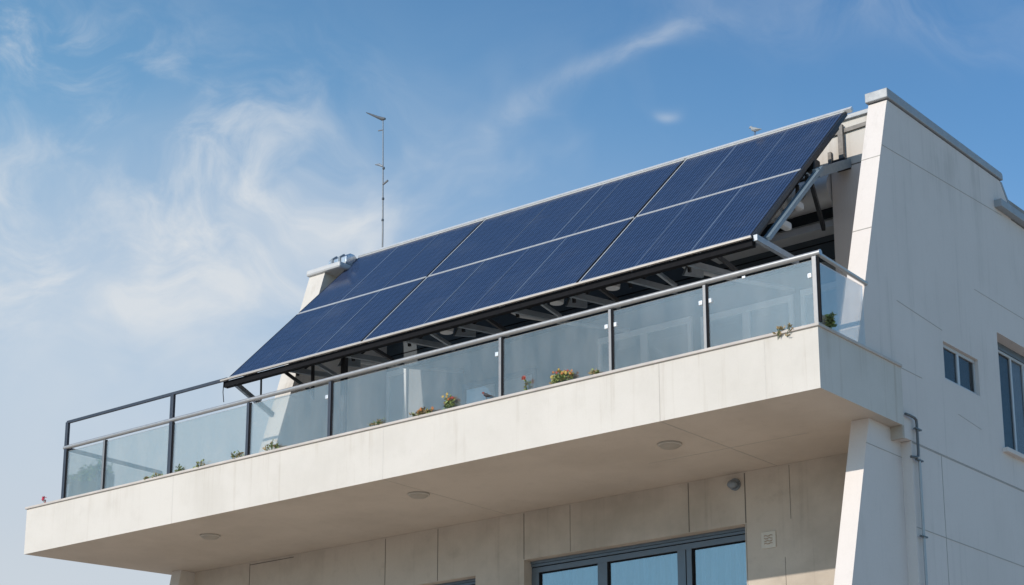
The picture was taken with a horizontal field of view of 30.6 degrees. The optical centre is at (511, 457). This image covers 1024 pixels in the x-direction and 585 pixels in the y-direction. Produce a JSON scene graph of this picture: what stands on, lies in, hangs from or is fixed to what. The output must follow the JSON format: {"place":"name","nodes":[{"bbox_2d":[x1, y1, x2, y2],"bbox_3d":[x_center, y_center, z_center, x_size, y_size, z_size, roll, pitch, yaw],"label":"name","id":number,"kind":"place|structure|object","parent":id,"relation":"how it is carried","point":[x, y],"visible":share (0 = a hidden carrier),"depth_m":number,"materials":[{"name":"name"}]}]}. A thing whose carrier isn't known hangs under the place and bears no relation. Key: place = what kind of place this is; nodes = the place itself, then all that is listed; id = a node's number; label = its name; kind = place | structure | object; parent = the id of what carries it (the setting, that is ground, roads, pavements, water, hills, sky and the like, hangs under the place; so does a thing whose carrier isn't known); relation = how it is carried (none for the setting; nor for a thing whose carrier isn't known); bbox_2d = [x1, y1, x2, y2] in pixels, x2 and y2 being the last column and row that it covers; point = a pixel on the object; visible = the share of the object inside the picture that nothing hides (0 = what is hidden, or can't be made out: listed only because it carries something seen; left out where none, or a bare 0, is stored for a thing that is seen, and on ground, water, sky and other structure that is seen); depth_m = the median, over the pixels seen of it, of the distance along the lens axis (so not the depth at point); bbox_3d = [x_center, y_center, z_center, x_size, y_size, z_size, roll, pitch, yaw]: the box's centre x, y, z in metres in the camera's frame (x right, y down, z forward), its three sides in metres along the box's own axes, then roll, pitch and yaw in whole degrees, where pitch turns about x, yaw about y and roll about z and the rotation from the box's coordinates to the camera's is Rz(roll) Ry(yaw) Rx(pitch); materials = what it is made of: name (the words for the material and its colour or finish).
{"place":"outdoors","nodes":[
{"label":"outdoors","id":0,"kind":"place"},
{"bbox_2d":[0,0,1023,584],"label":"sky","id":1,"kind":"structure","parent":0,"point":[174,174],"materials":[{"name":"blue"}]},
{"bbox_2d":[24,87,1023,584],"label":"apartment building","id":2,"kind":"structure","parent":0,"point":[804,431],"depth_m":30.71,"materials":[{"name":"concrete"}]},
{"bbox_2d":[143,472,162,479],"bbox_3d":[-6.617,0.344,34.554,0.526,0.138,0.158,-12,-19,37],"label":"weed tuft","id":3,"kind":"object","parent":2,"relation":"on","point":[147,477],"visible":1,"depth_m":34.55,"materials":[{"name":"green plant"}]},
{"bbox_2d":[175,463,183,471],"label":"weed tuft","id":4,"kind":"object","parent":2,"relation":"on","point":[179,467],"visible":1,"depth_m":34.12,"materials":[{"name":"green plant"}]},
{"bbox_2d":[192,459,204,468],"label":"weed tuft","id":5,"kind":"object","parent":2,"relation":"on","point":[198,463],"visible":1,"depth_m":33.77,"materials":[{"name":"green plant"}]},
{"bbox_2d":[200,533,220,539],"bbox_3d":[-5.626,1.497,34.923,0.380,0.074,0.380,-12,-19,37],"label":"ceiling light","id":6,"kind":"object","parent":2,"relation":"attached to","point":[209,536],"visible":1,"depth_m":34.81,"materials":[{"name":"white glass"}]},
{"bbox_2d":[231,450,243,458],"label":"weed tuft","id":7,"kind":"object","parent":2,"relation":"on","point":[239,454],"visible":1,"depth_m":33.18,"materials":[{"name":"green plant"}]},
{"bbox_2d":[262,439,278,450],"bbox_3d":[-4.171,-0.219,32.688,0.184,0.206,0.444,12,-19,-37],"label":"weed tuft","id":8,"kind":"object","parent":2,"relation":"on","point":[274,446],"visible":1,"depth_m":32.66,"materials":[{"name":"green plant"}]},
{"bbox_2d":[329,254,356,264],"bbox_3d":[-3.304,-3.812,36.782,0.560,0.278,0.460,-12,-19,37],"label":"roof vent","id":9,"kind":"object","parent":2,"relation":"on","point":[349,259],"visible":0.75,"depth_m":36.59,"materials":[{"name":"metal"}]},
{"bbox_2d":[369,419,382,426],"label":"weed tuft","id":10,"kind":"object","parent":2,"relation":"on","point":[377,423],"visible":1,"depth_m":31.14,"materials":[{"name":"green plant"}]},
{"bbox_2d":[366,112,387,246],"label":"antenna mast","id":11,"kind":"object","parent":2,"relation":"on","point":[379,164],"visible":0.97,"depth_m":41.13,"materials":[{"name":"metal"}]},
{"bbox_2d":[407,491,429,498],"bbox_3d":[-1.583,0.660,31.779,0.380,0.074,0.380,-12,-19,37],"label":"ceiling light","id":12,"kind":"object","parent":2,"relation":"attached to","point":[418,495],"visible":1,"depth_m":31.68,"materials":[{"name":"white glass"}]},
{"bbox_2d":[409,407,433,416],"bbox_3d":[-1.465,-0.752,30.555,0.573,0.174,0.182,-12,-19,37],"label":"flower clump","id":13,"kind":"object","parent":2,"relation":"on","point":[421,411],"visible":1,"depth_m":30.51,"materials":[{"name":"green plant"}]},
{"bbox_2d":[442,393,455,409],"bbox_3d":[-1.015,-0.900,30.234,0.320,0.257,0.159,-12,-19,37],"label":"flower clump","id":14,"kind":"object","parent":2,"relation":"on","point":[448,404],"visible":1,"depth_m":30.20,"materials":[{"name":"green plant"}]},
{"bbox_2d":[61,249,867,498],"bbox_3d":[-1.441,-1.043,32.275,16.770,1.580,2.483,-12,-19,37],"label":"glass railing","id":15,"kind":"object","parent":2,"relation":"on","point":[189,444],"visible":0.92,"depth_m":33.48,"materials":[{"name":"glass"}]},
{"bbox_2d":[521,376,531,389],"bbox_3d":[0.210,-1.151,29.257,0.160,0.239,0.134,11,-19,-37],"label":"flower clump","id":16,"kind":"object","parent":2,"relation":"on","point":[525,381],"visible":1,"depth_m":29.24,"materials":[{"name":"green plant"}]},
{"bbox_2d":[220,106,865,433],"bbox_3d":[0.646,-2.733,32.165,11.701,4.880,4.356,-12,-19,37],"label":"solar panel array","id":17,"kind":"object","parent":2,"relation":"on","point":[692,207],"visible":0.99,"depth_m":31.18,"materials":[{"name":"glass"}]},
{"bbox_2d":[749,126,760,134],"bbox_3d":[4.061,-5.463,31.285,0.264,0.191,0.082,-12,-19,37],"label":"pigeon","id":18,"kind":"object","parent":17,"relation":"on","point":[754,129],"visible":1,"depth_m":31.27,"materials":[{"name":"white"}]},
{"bbox_2d":[549,368,573,383],"bbox_3d":[0.766,-1.258,28.840,0.496,0.238,0.167,-12,-19,37],"label":"flower clump","id":19,"kind":"object","parent":2,"relation":"on","point":[563,374],"visible":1,"depth_m":28.82,"materials":[{"name":"green plant"}]},
{"bbox_2d":[588,368,598,374],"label":"weed tuft","id":20,"kind":"object","parent":2,"relation":"on","point":[596,371],"visible":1,"depth_m":28.43,"materials":[{"name":"green plant"}]},
{"bbox_2d":[657,440,681,449],"bbox_3d":[2.413,-0.168,28.671,0.380,0.074,0.380,-12,-19,37],"label":"ceiling light","id":21,"kind":"object","parent":2,"relation":"attached to","point":[669,445],"visible":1,"depth_m":28.57,"materials":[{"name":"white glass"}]},
{"bbox_2d":[727,478,740,490],"bbox_3d":[3.575,0.432,30.335,0.200,0.200,0.174,-12,-19,37],"label":"wall lamp","id":22,"kind":"object","parent":2,"relation":"attached to","point":[734,484],"visible":1,"depth_m":30.29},
{"bbox_2d":[761,531,775,548],"bbox_3d":[4.077,1.314,29.780,0.270,0.270,0.030,-12,-19,37],"label":"vent","id":23,"kind":"object","parent":2,"relation":"attached to","point":[768,539],"depth_m":29.77,"materials":[{"name":"grey plastic"}]},
{"bbox_2d":[772,323,792,336],"bbox_3d":[3.833,-1.774,26.381,0.313,0.204,0.156,-12,-19,37],"label":"weed tuft","id":24,"kind":"object","parent":2,"relation":"on","point":[779,333],"visible":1,"depth_m":26.40,"materials":[{"name":"green plant"}]},
{"bbox_2d":[768,174,832,224],"bbox_3d":[4.172,-4.207,32.148,3.090,0.556,0.556,-12,-19,37],"label":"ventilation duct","id":25,"kind":"object","parent":2,"relation":"attached to","point":[823,186],"visible":0.17,"depth_m":31.21,"materials":[{"name":"metal"}]},
{"bbox_2d":[825,311,836,327],"bbox_3d":[4.468,-1.923,26.376,0.236,0.268,0.188,-12,-19,37],"label":"shrub","id":26,"kind":"object","parent":2,"relation":"on","point":[830,320],"visible":1,"depth_m":26.33,"materials":[{"name":"green plant"}]},
{"bbox_2d":[904,412,927,584],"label":"drain pipe","id":27,"kind":"object","parent":2,"relation":"attached to","point":[918,430],"visible":1,"depth_m":27.71,"materials":[{"name":"metal"}]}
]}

